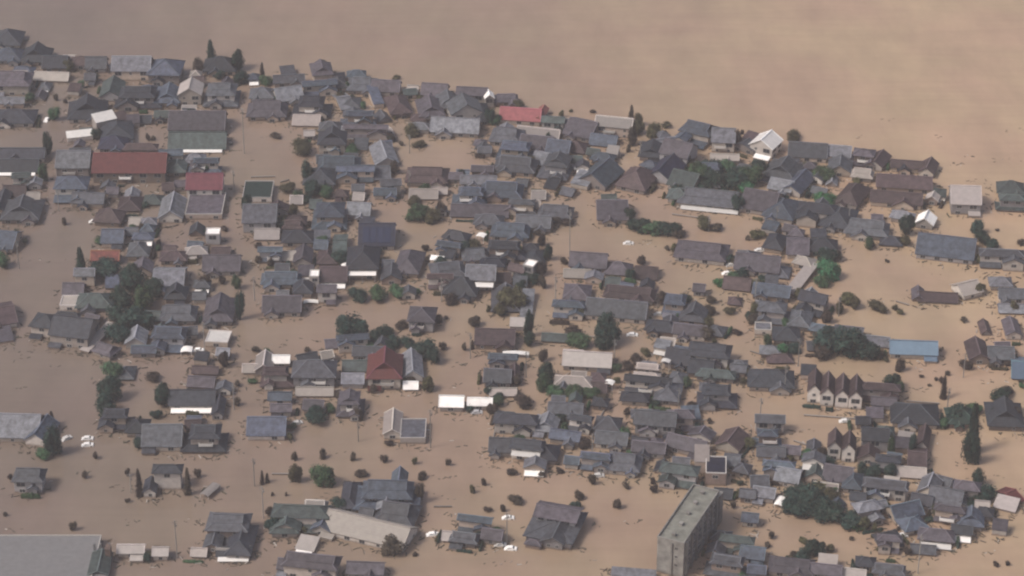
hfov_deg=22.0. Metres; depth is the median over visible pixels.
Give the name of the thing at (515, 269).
outbuilding
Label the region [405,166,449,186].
house
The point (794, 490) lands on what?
broadleaf tree
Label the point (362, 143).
shed
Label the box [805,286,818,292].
outbuilding
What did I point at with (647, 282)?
outbuilding
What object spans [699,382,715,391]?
outbuilding
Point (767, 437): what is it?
outbuilding
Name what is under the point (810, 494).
broadleaf tree
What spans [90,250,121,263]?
house
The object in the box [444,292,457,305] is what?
broadleaf tree
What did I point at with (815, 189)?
outbuilding
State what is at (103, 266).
broadleaf tree
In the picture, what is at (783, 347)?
broadleaf tree
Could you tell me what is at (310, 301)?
carport
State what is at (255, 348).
shrub
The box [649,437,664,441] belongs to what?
shed
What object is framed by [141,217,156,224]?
outbuilding
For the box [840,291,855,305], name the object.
broadleaf tree
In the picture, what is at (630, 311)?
house
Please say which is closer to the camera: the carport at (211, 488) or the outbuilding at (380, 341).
the carport at (211, 488)
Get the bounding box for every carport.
[180,346,192,355]
[200,482,220,497]
[303,299,317,302]
[476,232,486,243]
[503,351,528,358]
[605,379,614,387]
[661,358,670,372]
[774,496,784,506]
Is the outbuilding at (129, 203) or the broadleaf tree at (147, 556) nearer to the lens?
the broadleaf tree at (147, 556)
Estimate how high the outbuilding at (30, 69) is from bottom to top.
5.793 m
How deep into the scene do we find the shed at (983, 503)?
812.89 m
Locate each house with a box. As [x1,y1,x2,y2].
[0,28,25,48]
[0,46,24,66]
[0,71,34,96]
[0,109,38,128]
[0,147,46,162]
[0,187,12,215]
[0,194,44,225]
[0,230,23,254]
[0,301,17,328]
[0,413,43,442]
[11,467,47,493]
[18,41,54,66]
[23,413,59,446]
[28,312,52,341]
[33,71,71,82]
[41,55,70,71]
[47,314,100,349]
[53,176,90,206]
[54,150,93,175]
[67,92,108,125]
[70,56,85,69]
[70,191,107,210]
[74,293,114,315]
[84,56,108,72]
[87,543,112,575]
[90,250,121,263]
[91,152,169,182]
[92,207,126,227]
[97,135,128,151]
[97,408,135,433]
[98,75,125,101]
[100,228,126,250]
[101,120,134,142]
[111,56,152,80]
[113,86,161,111]
[116,544,145,562]
[122,143,158,151]
[124,324,148,348]
[126,241,151,260]
[141,424,184,455]
[145,58,185,85]
[150,326,188,355]
[151,464,183,489]
[152,267,187,296]
[153,81,180,109]
[157,191,187,222]
[158,250,187,266]
[158,304,198,325]
[163,281,188,303]
[166,159,187,176]
[167,110,227,130]
[168,389,217,413]
[177,76,203,104]
[180,423,228,453]
[185,173,224,197]
[187,157,221,172]
[202,56,236,77]
[202,82,240,109]
[202,254,242,278]
[202,291,235,328]
[203,511,252,553]
[223,525,258,558]
[241,203,278,232]
[246,100,288,121]
[246,416,287,440]
[248,86,273,101]
[254,349,273,375]
[259,366,293,390]
[260,271,301,291]
[262,295,302,318]
[269,503,331,536]
[269,516,298,537]
[271,84,303,106]
[273,73,304,87]
[280,230,313,246]
[281,550,342,575]
[291,95,332,119]
[291,359,337,387]
[292,243,313,267]
[292,279,313,297]
[301,79,337,96]
[302,167,336,188]
[309,58,333,79]
[310,519,330,535]
[311,202,347,232]
[316,124,347,154]
[317,155,360,174]
[318,121,341,130]
[318,508,418,553]
[319,266,347,288]
[329,76,347,92]
[332,234,348,261]
[336,165,375,184]
[336,388,365,421]
[339,481,361,511]
[340,110,376,125]
[343,124,388,140]
[345,245,380,282]
[345,560,385,575]
[346,76,377,96]
[346,201,372,222]
[351,345,383,358]
[358,222,396,250]
[366,345,403,392]
[369,139,398,166]
[371,79,402,95]
[373,500,422,525]
[380,261,402,284]
[382,407,402,439]
[383,94,412,118]
[396,249,426,278]
[402,347,423,381]
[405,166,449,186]
[406,306,437,333]
[414,94,445,121]
[420,82,449,96]
[428,260,464,275]
[429,116,481,139]
[435,88,455,111]
[442,276,479,303]
[445,92,483,117]
[452,186,486,203]
[455,86,488,102]
[460,174,497,186]
[461,247,488,264]
[465,264,497,290]
[473,213,504,230]
[474,327,516,352]
[475,102,490,125]
[481,180,524,202]
[483,368,512,387]
[487,239,526,263]
[488,126,525,145]
[488,437,512,459]
[490,222,530,243]
[492,412,538,437]
[494,155,539,177]
[495,140,533,159]
[499,106,542,125]
[503,198,537,216]
[515,214,552,234]
[519,133,556,151]
[532,411,560,439]
[536,151,572,181]
[537,203,574,224]
[540,444,561,464]
[545,138,572,154]
[547,401,584,422]
[548,427,583,449]
[552,299,585,321]
[553,374,592,394]
[562,116,598,142]
[562,283,592,300]
[562,350,612,375]
[568,251,608,272]
[578,157,624,191]
[584,296,649,324]
[593,415,622,437]
[594,430,629,451]
[595,115,634,138]
[595,199,628,226]
[602,284,657,305]
[605,451,643,478]
[614,166,656,194]
[623,373,672,395]
[631,439,666,461]
[633,409,677,437]
[637,138,661,161]
[644,319,672,337]
[651,153,686,185]
[653,382,683,405]
[657,460,700,489]
[658,137,698,168]
[661,293,686,319]
[663,346,691,371]
[665,432,710,461]
[666,168,701,188]
[666,187,684,203]
[671,322,707,342]
[672,119,717,149]
[672,239,730,265]
[676,186,742,214]
[678,300,708,324]
[686,341,732,369]
[687,357,715,377]
[694,368,736,383]
[696,383,737,411]
[702,551,747,575]
[711,127,735,152]
[714,426,750,453]
[733,252,782,276]
[737,250,761,253]
[741,187,784,215]
[747,368,794,395]
[749,129,783,159]
[751,282,792,302]
[755,300,789,325]
[759,155,803,183]
[761,197,798,223]
[761,233,790,254]
[767,176,794,197]
[767,555,815,575]
[772,326,800,344]
[773,466,803,487]
[783,168,814,198]
[786,236,809,258]
[786,309,813,331]
[788,141,827,162]
[795,201,839,227]
[795,289,831,318]
[809,237,837,255]
[818,206,859,233]
[822,463,855,486]
[826,144,851,160]
[828,153,852,177]
[834,183,872,208]
[834,324,864,332]
[843,217,889,241]
[850,147,875,170]
[850,498,885,527]
[861,426,889,452]
[862,381,900,402]
[862,476,909,501]
[870,189,922,210]
[871,149,891,171]
[876,173,932,193]
[884,499,925,525]
[888,339,937,363]
[890,159,925,174]
[890,402,939,431]
[907,447,926,466]
[915,209,937,230]
[915,232,977,264]
[916,471,943,493]
[917,527,954,549]
[918,156,939,176]
[928,484,965,512]
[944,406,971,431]
[948,185,981,217]
[950,279,983,300]
[957,504,984,531]
[964,335,990,364]
[978,248,1023,271]
[984,395,1023,431]
[986,345,1014,366]
[994,193,1023,212]
[996,180,1023,196]
[997,287,1023,303]
[1001,315,1022,339]
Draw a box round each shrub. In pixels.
[52,93,58,100]
[62,217,66,225]
[69,521,77,530]
[81,471,87,477]
[140,201,148,208]
[149,410,162,418]
[192,468,200,477]
[214,69,224,79]
[218,275,225,283]
[220,225,227,231]
[234,380,240,386]
[234,396,240,406]
[247,377,256,383]
[250,346,259,352]
[254,242,262,248]
[254,255,262,263]
[267,257,273,266]
[269,132,280,138]
[287,422,296,428]
[287,432,293,439]
[290,452,297,460]
[319,447,326,459]
[350,451,356,461]
[361,101,365,108]
[378,455,388,462]
[384,440,394,445]
[392,74,399,79]
[410,139,426,148]
[411,457,417,463]
[421,244,429,250]
[435,312,442,323]
[437,341,446,350]
[445,458,451,465]
[461,342,466,350]
[465,403,473,411]
[469,484,474,492]
[481,478,486,485]
[483,506,492,512]
[486,304,490,311]
[500,503,505,511]
[538,471,544,476]
[556,467,564,473]
[560,422,567,429]
[564,324,585,333]
[612,499,621,508]
[623,407,629,415]
[623,482,628,489]
[626,144,630,152]
[648,399,660,406]
[650,477,655,484]
[662,121,671,128]
[670,242,675,250]
[675,428,683,434]
[730,502,736,508]
[732,329,742,335]
[741,377,746,383]
[764,541,770,548]
[768,530,774,538]
[804,190,810,198]
[853,176,860,183]
[872,522,876,529]
[891,304,898,310]
[896,308,903,314]
[905,547,911,554]
[923,516,932,521]
[960,316,967,322]
[1001,360,1010,365]
[1017,238,1023,245]
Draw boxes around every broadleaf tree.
[0,251,10,267]
[25,92,34,101]
[35,447,49,460]
[36,163,48,180]
[41,422,62,456]
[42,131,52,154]
[47,106,61,119]
[63,59,74,71]
[88,256,121,278]
[91,128,102,139]
[94,236,100,244]
[94,392,116,416]
[96,374,122,400]
[100,361,123,376]
[102,322,130,343]
[105,304,132,329]
[109,285,135,307]
[117,262,148,289]
[118,304,156,329]
[131,285,155,309]
[132,436,140,448]
[143,552,150,562]
[144,277,163,297]
[144,370,159,381]
[154,381,170,406]
[192,56,203,70]
[199,273,210,281]
[218,351,228,367]
[231,48,244,70]
[231,274,242,288]
[232,70,249,84]
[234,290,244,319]
[241,193,252,207]
[258,75,272,85]
[264,517,278,528]
[265,506,272,514]
[276,220,283,229]
[277,214,286,221]
[278,181,295,193]
[288,203,297,214]
[288,463,302,481]
[290,137,311,156]
[292,190,302,196]
[300,159,313,177]
[300,526,307,533]
[302,179,320,196]
[303,194,313,203]
[303,404,327,424]
[308,463,335,487]
[316,235,328,239]
[318,184,333,198]
[325,402,335,413]
[330,496,346,509]
[331,249,346,263]
[335,311,368,334]
[345,143,358,152]
[347,287,367,303]
[353,406,363,421]
[354,469,367,477]
[368,284,388,301]
[369,328,379,342]
[369,384,376,392]
[376,324,395,337]
[377,533,408,555]
[385,340,394,350]
[387,132,395,141]
[387,283,404,298]
[388,335,401,347]
[390,160,398,174]
[395,319,408,329]
[400,335,414,349]
[402,203,429,221]
[403,122,419,137]
[406,195,419,206]
[406,376,415,380]
[411,337,435,358]
[414,482,424,499]
[417,471,427,480]
[418,183,430,187]
[421,376,434,391]
[424,207,441,224]
[425,345,439,364]
[432,256,446,262]
[437,200,444,212]
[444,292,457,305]
[461,240,469,248]
[468,238,480,247]
[468,315,481,326]
[484,108,495,124]
[484,386,490,393]
[486,403,497,414]
[489,114,501,124]
[492,392,502,396]
[493,303,507,315]
[493,395,504,405]
[495,285,530,308]
[506,468,517,474]
[507,494,523,505]
[511,371,521,385]
[512,99,524,106]
[513,393,534,409]
[513,433,525,438]
[515,279,525,290]
[521,272,540,284]
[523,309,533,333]
[523,331,535,346]
[531,226,540,235]
[535,371,551,392]
[536,260,547,274]
[537,233,545,246]
[537,348,547,361]
[537,361,554,378]
[538,274,546,288]
[543,243,552,259]
[545,383,563,395]
[552,217,561,222]
[556,413,566,423]
[560,217,574,226]
[560,257,568,264]
[564,384,583,398]
[565,332,591,348]
[569,501,582,506]
[574,489,584,500]
[578,436,590,449]
[581,387,601,399]
[587,474,596,484]
[593,334,614,349]
[594,310,621,348]
[596,393,609,397]
[611,363,622,371]
[612,377,620,383]
[619,426,631,434]
[621,360,633,370]
[623,207,635,220]
[624,217,651,234]
[625,268,635,278]
[627,126,636,145]
[629,353,645,364]
[633,118,644,134]
[634,112,643,122]
[636,255,645,264]
[640,220,665,235]
[640,347,651,356]
[645,122,662,138]
[650,484,657,492]
[653,221,683,236]
[657,289,665,304]
[671,183,684,187]
[671,229,685,238]
[680,293,691,302]
[683,376,692,388]
[685,160,709,181]
[686,401,696,404]
[687,158,696,166]
[695,179,714,188]
[696,213,710,230]
[700,326,713,339]
[701,158,723,172]
[701,167,728,189]
[703,304,715,314]
[703,316,714,327]
[706,295,716,303]
[709,222,722,230]
[712,278,722,286]
[719,159,735,171]
[723,165,748,189]
[723,307,736,314]
[726,255,734,262]
[727,270,738,276]
[731,192,744,210]
[734,129,741,142]
[734,267,748,276]
[735,179,754,192]
[739,164,766,185]
[743,437,756,448]
[747,313,757,324]
[749,159,767,169]
[749,229,766,238]
[750,301,758,313]
[751,278,763,284]
[758,274,764,282]
[763,333,771,344]
[777,343,788,352]
[781,317,789,325]
[781,482,806,498]
[781,495,797,513]
[785,342,800,354]
[786,129,800,140]
[790,496,814,518]
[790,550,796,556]
[794,287,804,298]
[794,547,811,558]
[798,481,827,516]
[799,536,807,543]
[801,448,811,455]
[802,538,818,556]
[809,509,830,523]
[810,164,836,181]
[811,479,825,493]
[812,191,837,203]
[812,275,830,288]
[812,324,846,354]
[812,541,826,555]
[813,343,834,359]
[813,497,847,521]
[814,257,841,282]
[815,247,839,261]
[818,448,825,454]
[822,310,832,323]
[822,486,840,499]
[825,455,835,463]
[825,543,834,551]
[829,327,866,358]
[835,249,842,261]
[836,301,843,314]
[839,509,860,529]
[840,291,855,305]
[849,296,860,308]
[850,339,880,359]
[851,525,868,530]
[857,461,867,476]
[857,516,870,530]
[864,236,873,249]
[865,463,880,476]
[867,299,888,313]
[875,347,886,359]
[882,373,901,383]
[883,463,897,475]
[887,435,895,451]
[895,357,905,371]
[897,381,904,392]
[898,214,915,235]
[898,235,911,245]
[909,432,917,449]
[939,417,948,428]
[946,402,968,420]
[958,359,972,369]
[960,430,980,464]
[965,495,980,505]
[966,403,982,413]
[970,218,983,233]
[971,467,986,484]
[973,229,991,244]
[974,253,979,262]
[976,283,985,292]
[978,483,999,502]
[985,238,998,247]
[989,386,1010,399]
[1010,300,1019,309]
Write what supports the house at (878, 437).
in the flood water
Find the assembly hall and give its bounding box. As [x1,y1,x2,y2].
[522,500,588,550]
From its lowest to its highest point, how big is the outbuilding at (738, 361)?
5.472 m
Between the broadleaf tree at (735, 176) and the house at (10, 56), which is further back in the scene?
the house at (10, 56)
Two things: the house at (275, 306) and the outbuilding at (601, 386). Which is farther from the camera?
the house at (275, 306)
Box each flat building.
[0,535,101,575]
[59,295,78,310]
[185,192,225,219]
[205,228,220,245]
[205,330,231,347]
[242,181,273,202]
[309,270,319,287]
[400,418,426,443]
[523,259,537,274]
[705,456,725,485]
[754,322,771,335]
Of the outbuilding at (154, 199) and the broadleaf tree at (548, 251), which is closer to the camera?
the broadleaf tree at (548, 251)
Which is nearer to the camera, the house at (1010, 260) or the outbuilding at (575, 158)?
the house at (1010, 260)
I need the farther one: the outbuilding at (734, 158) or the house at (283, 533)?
the outbuilding at (734, 158)
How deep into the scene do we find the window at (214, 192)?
990.69 m
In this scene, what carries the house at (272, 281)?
on the flood water
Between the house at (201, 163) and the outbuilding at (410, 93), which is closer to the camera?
the house at (201, 163)
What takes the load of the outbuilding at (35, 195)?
in the flood water
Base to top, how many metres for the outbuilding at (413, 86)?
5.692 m
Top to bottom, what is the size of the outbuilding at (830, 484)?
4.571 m
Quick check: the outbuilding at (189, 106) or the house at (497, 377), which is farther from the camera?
the outbuilding at (189, 106)
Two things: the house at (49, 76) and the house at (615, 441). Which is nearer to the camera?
the house at (615, 441)
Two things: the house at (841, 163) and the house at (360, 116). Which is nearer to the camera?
the house at (841, 163)
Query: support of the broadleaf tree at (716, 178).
on the flood water
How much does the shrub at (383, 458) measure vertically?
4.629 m
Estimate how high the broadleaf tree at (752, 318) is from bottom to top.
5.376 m
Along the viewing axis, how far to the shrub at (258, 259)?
949.18 m
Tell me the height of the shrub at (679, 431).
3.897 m
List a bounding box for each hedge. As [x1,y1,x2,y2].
[20,492,40,498]
[125,214,138,216]
[139,109,147,113]
[182,559,203,563]
[185,410,199,416]
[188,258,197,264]
[433,291,442,295]
[437,529,441,542]
[456,219,472,221]
[456,549,472,553]
[475,153,484,158]
[477,374,481,384]
[478,540,483,551]
[484,230,488,240]
[520,362,523,370]
[549,319,569,324]
[586,400,590,410]
[624,277,636,283]
[650,183,656,193]
[654,406,670,410]
[727,326,732,335]
[737,152,747,158]
[741,448,748,457]
[752,216,762,220]
[771,481,782,485]
[775,366,789,369]
[802,404,820,408]
[805,353,815,356]
[825,406,833,411]
[847,420,852,430]
[862,527,882,534]
[886,558,895,562]
[901,533,908,544]
[938,200,943,208]
[956,535,959,548]
[991,367,1008,370]
[1012,341,1020,345]
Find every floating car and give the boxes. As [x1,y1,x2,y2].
[60,435,72,441]
[81,435,93,440]
[81,442,93,446]
[192,347,203,351]
[290,420,302,424]
[426,531,438,536]
[471,409,482,413]
[494,541,506,546]
[502,515,513,519]
[504,545,516,550]
[594,472,604,477]
[623,241,633,244]
[626,332,637,336]
[653,311,661,315]
[725,263,733,266]
[754,248,763,251]
[838,418,850,422]
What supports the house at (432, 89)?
on the flood water
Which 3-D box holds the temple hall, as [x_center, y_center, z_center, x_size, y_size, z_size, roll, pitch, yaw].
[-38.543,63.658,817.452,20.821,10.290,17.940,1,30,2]
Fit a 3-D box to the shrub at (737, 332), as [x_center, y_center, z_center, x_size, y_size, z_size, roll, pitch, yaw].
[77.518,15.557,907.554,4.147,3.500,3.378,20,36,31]
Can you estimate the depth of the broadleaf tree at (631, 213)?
974.82 m
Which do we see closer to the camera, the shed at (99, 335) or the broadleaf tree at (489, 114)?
the shed at (99, 335)
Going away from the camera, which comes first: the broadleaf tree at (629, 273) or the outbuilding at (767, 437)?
the outbuilding at (767, 437)
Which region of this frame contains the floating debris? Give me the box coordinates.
[0,37,1023,575]
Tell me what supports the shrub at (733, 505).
in the flood water
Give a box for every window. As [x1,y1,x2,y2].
[16,483,24,486]
[77,339,84,343]
[96,174,103,177]
[139,174,146,177]
[189,190,196,194]
[209,235,216,239]
[212,190,219,194]
[263,224,270,227]
[322,293,329,297]
[372,380,380,383]
[663,427,670,431]
[676,419,684,422]
[725,143,731,147]
[759,423,767,427]
[763,148,769,153]
[822,395,830,400]
[829,449,838,453]
[838,397,846,402]
[851,399,859,403]
[871,442,879,445]
[880,489,888,493]
[895,491,903,495]
[969,205,976,209]
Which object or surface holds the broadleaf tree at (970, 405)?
on the flood water
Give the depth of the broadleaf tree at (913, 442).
838.74 m
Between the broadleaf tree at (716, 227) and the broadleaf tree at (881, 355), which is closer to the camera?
the broadleaf tree at (881, 355)
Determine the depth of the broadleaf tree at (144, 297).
917.90 m
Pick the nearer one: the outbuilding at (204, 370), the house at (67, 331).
the outbuilding at (204, 370)
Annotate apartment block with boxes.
[656,484,722,575]
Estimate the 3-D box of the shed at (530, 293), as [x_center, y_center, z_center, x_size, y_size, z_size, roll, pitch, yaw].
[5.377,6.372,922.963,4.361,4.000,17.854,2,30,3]
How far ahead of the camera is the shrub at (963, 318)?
913.69 m
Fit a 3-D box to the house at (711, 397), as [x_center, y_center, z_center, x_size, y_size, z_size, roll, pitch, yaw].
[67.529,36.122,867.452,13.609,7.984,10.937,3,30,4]
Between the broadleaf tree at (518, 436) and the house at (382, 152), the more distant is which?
the house at (382, 152)
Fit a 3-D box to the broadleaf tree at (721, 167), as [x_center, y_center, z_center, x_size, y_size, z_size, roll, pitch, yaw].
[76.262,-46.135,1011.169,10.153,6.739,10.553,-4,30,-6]
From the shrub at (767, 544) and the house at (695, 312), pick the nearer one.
the shrub at (767, 544)
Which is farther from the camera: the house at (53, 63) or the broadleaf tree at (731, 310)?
the house at (53, 63)
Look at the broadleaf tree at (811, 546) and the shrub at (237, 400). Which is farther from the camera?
the shrub at (237, 400)
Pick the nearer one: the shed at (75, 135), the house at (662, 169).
the house at (662, 169)
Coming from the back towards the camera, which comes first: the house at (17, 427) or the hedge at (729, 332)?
the hedge at (729, 332)
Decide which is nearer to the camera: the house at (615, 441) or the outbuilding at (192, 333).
the house at (615, 441)
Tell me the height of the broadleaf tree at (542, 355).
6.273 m
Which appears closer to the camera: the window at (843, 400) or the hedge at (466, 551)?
the hedge at (466, 551)
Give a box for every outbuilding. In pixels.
[0,97,25,108]
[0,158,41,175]
[2,185,27,198]
[11,172,30,184]
[12,66,36,71]
[26,175,42,189]
[26,192,41,199]
[32,88,47,100]
[56,310,82,316]
[62,282,85,294]
[69,148,91,149]
[73,268,96,286]
[84,73,96,86]
[85,313,103,322]
[90,341,121,360]
[99,179,116,192]
[117,196,143,211]
[117,366,136,380]
[124,186,140,195]
[124,227,138,236]
[124,419,151,437]
[128,216,143,226]
[130,345,156,357]
[131,232,155,252]
[134,255,154,277]
[139,223,156,231]
[140,115,152,124]
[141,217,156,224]
[142,194,164,205]
[145,310,160,322]
[151,546,169,560]
[154,110,168,123]
[159,148,182,161]
[163,244,178,250]
[167,131,228,152]
[174,179,186,191]
[181,105,197,109]
[182,326,197,339]
[183,153,206,168]
[184,419,201,432]
[185,245,207,262]
[186,375,217,388]
[186,415,202,418]
[187,240,205,246]
[188,221,204,236]
[190,547,207,557]
[191,365,220,375]
[192,76,203,82]
[192,279,211,292]
[192,291,207,304]
[211,246,231,253]
[215,347,231,359]
[215,379,233,395]
[215,546,251,561]
[221,76,233,82]
[242,363,257,373]
[254,228,280,240]
[257,246,282,263]
[267,391,292,405]
[270,403,292,416]
[271,199,289,215]
[272,354,290,365]
[274,263,290,270]
[276,557,286,575]
[281,219,302,229]
[281,250,295,261]
[286,215,307,229]
[289,195,302,205]
[292,114,321,126]
[294,351,318,359]
[295,386,333,396]
[302,398,325,414]
[304,499,328,504]
[309,199,322,209]
[313,239,329,250]
[315,154,330,163]
[316,249,336,264]
[316,284,336,306]
[324,338,337,349]
[331,93,351,110]
[334,189,349,201]
[336,333,369,353]
[341,373,364,388]
[342,106,361,118]
[342,359,367,372]
[343,97,361,107]
[343,152,358,156]
[346,69,366,79]
[351,184,364,191]
[358,506,375,516]
[373,109,392,123]
[373,165,390,181]
[373,188,396,201]
[373,335,388,345]
[379,178,401,195]
[382,140,392,146]
[401,284,416,299]
[402,88,417,99]
[403,381,418,390]
[406,84,419,96]
[409,122,429,133]
[409,188,437,200]
[410,113,424,121]
[427,273,453,290]
[430,186,447,195]
[435,240,462,258]
[438,395,464,411]
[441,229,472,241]
[441,530,452,542]
[448,172,462,183]
[448,530,480,550]
[450,203,508,218]
[456,169,469,174]
[456,513,493,532]
[467,397,492,410]
[470,165,493,174]
[474,141,490,152]
[477,146,492,157]
[479,257,506,270]
[480,527,504,544]
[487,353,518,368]
[489,387,516,396]
[491,282,519,312]
[494,93,517,106]
[495,272,511,287]
[500,122,513,126]
[507,262,524,276]
[508,437,545,459]
[517,125,561,138]
[522,243,539,251]
[523,455,546,476]
[525,250,544,262]
[531,190,545,200]
[532,150,553,166]
[532,199,541,211]
[541,115,565,133]
[541,332,567,343]
[551,395,566,401]
[559,186,578,197]
[563,268,591,279]
[563,455,579,469]
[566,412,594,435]
[570,140,588,154]
[571,155,581,169]
[571,370,586,375]
[575,158,589,171]
[579,451,612,474]
[584,269,603,284]
[586,147,600,158]
[588,133,619,147]
[589,152,616,163]
[591,372,606,380]
[591,380,607,393]
[591,396,610,410]
[601,194,616,198]
[603,261,633,276]
[604,276,621,286]
[619,390,650,406]
[620,281,636,285]
[630,409,659,426]
[630,435,649,443]
[633,371,660,376]
[634,265,658,280]
[635,362,659,372]
[639,160,657,169]
[639,277,654,288]
[653,458,669,473]
[656,136,675,142]
[660,336,676,346]
[663,313,678,321]
[666,409,695,432]
[669,370,687,382]
[672,456,690,464]
[674,345,687,348]
[687,425,716,444]
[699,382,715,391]
[702,162,719,170]
[705,540,726,558]
[709,324,728,337]
[709,529,732,541]
[710,153,739,164]
[714,487,733,500]
[718,532,755,554]
[722,275,751,292]
[724,452,741,470]
[729,359,748,368]
[730,363,747,380]
[732,462,752,478]
[734,138,754,155]
[737,163,752,168]
[739,487,756,503]
[739,544,766,564]
[740,511,759,527]
[747,564,766,575]
[749,475,769,488]
[751,485,776,506]
[752,428,781,447]
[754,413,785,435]
[756,445,785,461]
[759,345,780,358]
[762,459,796,479]
[765,266,791,279]
[766,353,793,363]
[781,223,799,235]
[782,444,801,460]
[788,228,804,236]
[791,255,816,268]
[800,162,816,171]
[801,449,825,469]
[803,462,825,482]
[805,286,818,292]
[805,341,815,351]
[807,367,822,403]
[808,322,833,334]
[810,185,829,197]
[810,562,842,575]
[811,171,824,184]
[813,480,839,491]
[815,197,829,203]
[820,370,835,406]
[827,426,842,459]
[830,496,845,510]
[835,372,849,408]
[841,429,856,462]
[841,472,864,493]
[842,567,866,575]
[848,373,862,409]
[849,491,866,504]
[850,167,874,182]
[854,416,870,428]
[855,555,876,571]
[856,442,879,464]
[865,334,890,348]
[869,453,902,475]
[871,396,896,410]
[871,529,904,548]
[871,562,905,575]
[877,425,894,437]
[877,499,888,512]
[877,533,902,555]
[879,235,902,246]
[887,451,902,464]
[889,210,916,222]
[894,514,929,535]
[897,465,926,479]
[910,492,933,510]
[910,543,936,555]
[917,290,957,304]
[924,190,940,205]
[933,502,966,525]
[937,474,954,487]
[951,523,973,543]
[953,479,981,498]
[959,494,968,506]
[978,506,994,521]
[988,276,1013,290]
[993,341,1010,345]
[996,303,1023,314]
[1011,357,1023,379]
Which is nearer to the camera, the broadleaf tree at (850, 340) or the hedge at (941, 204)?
the broadleaf tree at (850, 340)
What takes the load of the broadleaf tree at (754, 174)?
on the flood water
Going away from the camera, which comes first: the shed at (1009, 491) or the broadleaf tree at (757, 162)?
the shed at (1009, 491)
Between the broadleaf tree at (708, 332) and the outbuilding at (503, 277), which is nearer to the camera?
the broadleaf tree at (708, 332)
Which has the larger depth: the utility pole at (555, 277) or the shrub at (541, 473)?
the utility pole at (555, 277)
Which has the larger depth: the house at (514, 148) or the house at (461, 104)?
the house at (461, 104)
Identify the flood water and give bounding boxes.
[0,0,1023,575]
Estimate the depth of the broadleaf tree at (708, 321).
909.97 m
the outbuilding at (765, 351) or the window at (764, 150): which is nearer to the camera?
the outbuilding at (765, 351)
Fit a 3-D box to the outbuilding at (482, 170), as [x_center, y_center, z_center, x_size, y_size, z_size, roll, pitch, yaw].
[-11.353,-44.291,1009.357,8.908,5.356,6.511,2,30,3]
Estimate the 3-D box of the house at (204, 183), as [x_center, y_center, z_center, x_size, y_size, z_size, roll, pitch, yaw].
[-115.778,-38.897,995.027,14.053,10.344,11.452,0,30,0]
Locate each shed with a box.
[0,325,13,343]
[38,81,52,91]
[66,128,92,142]
[67,82,82,96]
[73,138,85,147]
[79,321,112,353]
[91,109,116,128]
[105,274,118,289]
[106,187,119,198]
[114,110,126,120]
[126,114,139,127]
[142,475,157,497]
[161,182,173,194]
[189,70,202,76]
[193,350,209,365]
[210,394,226,419]
[248,73,259,84]
[276,290,289,294]
[279,65,295,73]
[295,534,319,552]
[298,264,314,278]
[303,130,314,140]
[314,230,330,242]
[318,349,334,359]
[332,72,346,78]
[352,192,366,201]
[354,137,368,151]
[359,216,374,221]
[366,83,384,108]
[382,259,394,265]
[386,127,395,139]
[430,255,443,262]
[435,205,447,216]
[439,248,456,260]
[472,139,487,146]
[484,89,494,107]
[509,317,524,331]
[509,362,519,383]
[513,276,526,290]
[516,178,529,188]
[520,288,534,316]
[535,104,548,124]
[543,176,560,190]
[568,390,582,402]
[570,169,590,190]
[606,145,619,159]
[611,566,656,575]
[641,360,656,363]
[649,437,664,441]
[653,338,671,355]
[656,130,670,138]
[680,405,700,421]
[692,283,706,296]
[694,444,709,473]
[727,296,742,305]
[742,130,759,139]
[753,153,770,163]
[761,219,779,234]
[765,274,778,283]
[788,262,817,295]
[800,363,816,379]
[806,437,820,449]
[810,228,826,237]
[818,553,837,563]
[825,175,837,186]
[866,407,883,423]
[871,214,882,219]
[884,475,899,479]
[894,436,910,453]
[897,430,915,436]
[911,284,923,301]
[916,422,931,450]
[933,188,946,202]
[974,499,990,507]
[977,318,991,335]
[991,517,1008,536]
[993,493,1019,513]
[997,486,1023,503]
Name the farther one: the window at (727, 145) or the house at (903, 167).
the window at (727, 145)
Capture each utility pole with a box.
[15,240,19,268]
[172,520,177,557]
[200,322,205,350]
[230,384,234,409]
[240,109,244,153]
[251,459,255,486]
[261,486,264,518]
[427,410,432,447]
[439,278,443,300]
[467,333,472,358]
[506,511,509,542]
[524,352,528,377]
[553,276,557,298]
[568,209,571,254]
[797,338,802,365]
[917,534,923,573]
[963,353,967,377]
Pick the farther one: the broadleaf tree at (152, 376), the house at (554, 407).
the broadleaf tree at (152, 376)
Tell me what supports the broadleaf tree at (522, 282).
on the flood water
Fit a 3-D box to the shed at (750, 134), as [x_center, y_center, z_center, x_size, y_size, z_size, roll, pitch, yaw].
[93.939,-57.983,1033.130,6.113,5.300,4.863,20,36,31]
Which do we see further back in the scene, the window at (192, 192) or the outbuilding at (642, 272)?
the window at (192, 192)
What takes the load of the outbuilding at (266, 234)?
in the flood water
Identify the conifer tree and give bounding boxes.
[74,246,86,267]
[135,469,143,497]
[182,467,192,495]
[205,39,216,57]
[259,62,264,75]
[259,470,264,484]
[265,473,269,483]
[627,105,633,117]
[939,375,947,400]
[964,401,981,449]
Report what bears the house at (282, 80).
on the flood water
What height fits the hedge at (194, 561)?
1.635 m
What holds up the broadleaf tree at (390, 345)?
in the flood water
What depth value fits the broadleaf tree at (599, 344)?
896.20 m
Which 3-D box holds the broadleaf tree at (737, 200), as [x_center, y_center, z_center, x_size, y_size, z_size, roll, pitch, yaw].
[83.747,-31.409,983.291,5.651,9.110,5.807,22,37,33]
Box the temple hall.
[352,465,420,512]
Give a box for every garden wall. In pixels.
[251,176,274,177]
[272,473,288,474]
[434,506,451,507]
[672,213,709,219]
[804,414,854,419]
[906,400,939,404]
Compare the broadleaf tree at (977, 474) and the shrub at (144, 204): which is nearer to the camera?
the broadleaf tree at (977, 474)
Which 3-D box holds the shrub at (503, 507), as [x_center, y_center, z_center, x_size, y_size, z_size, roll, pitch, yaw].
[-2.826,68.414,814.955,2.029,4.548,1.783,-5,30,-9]

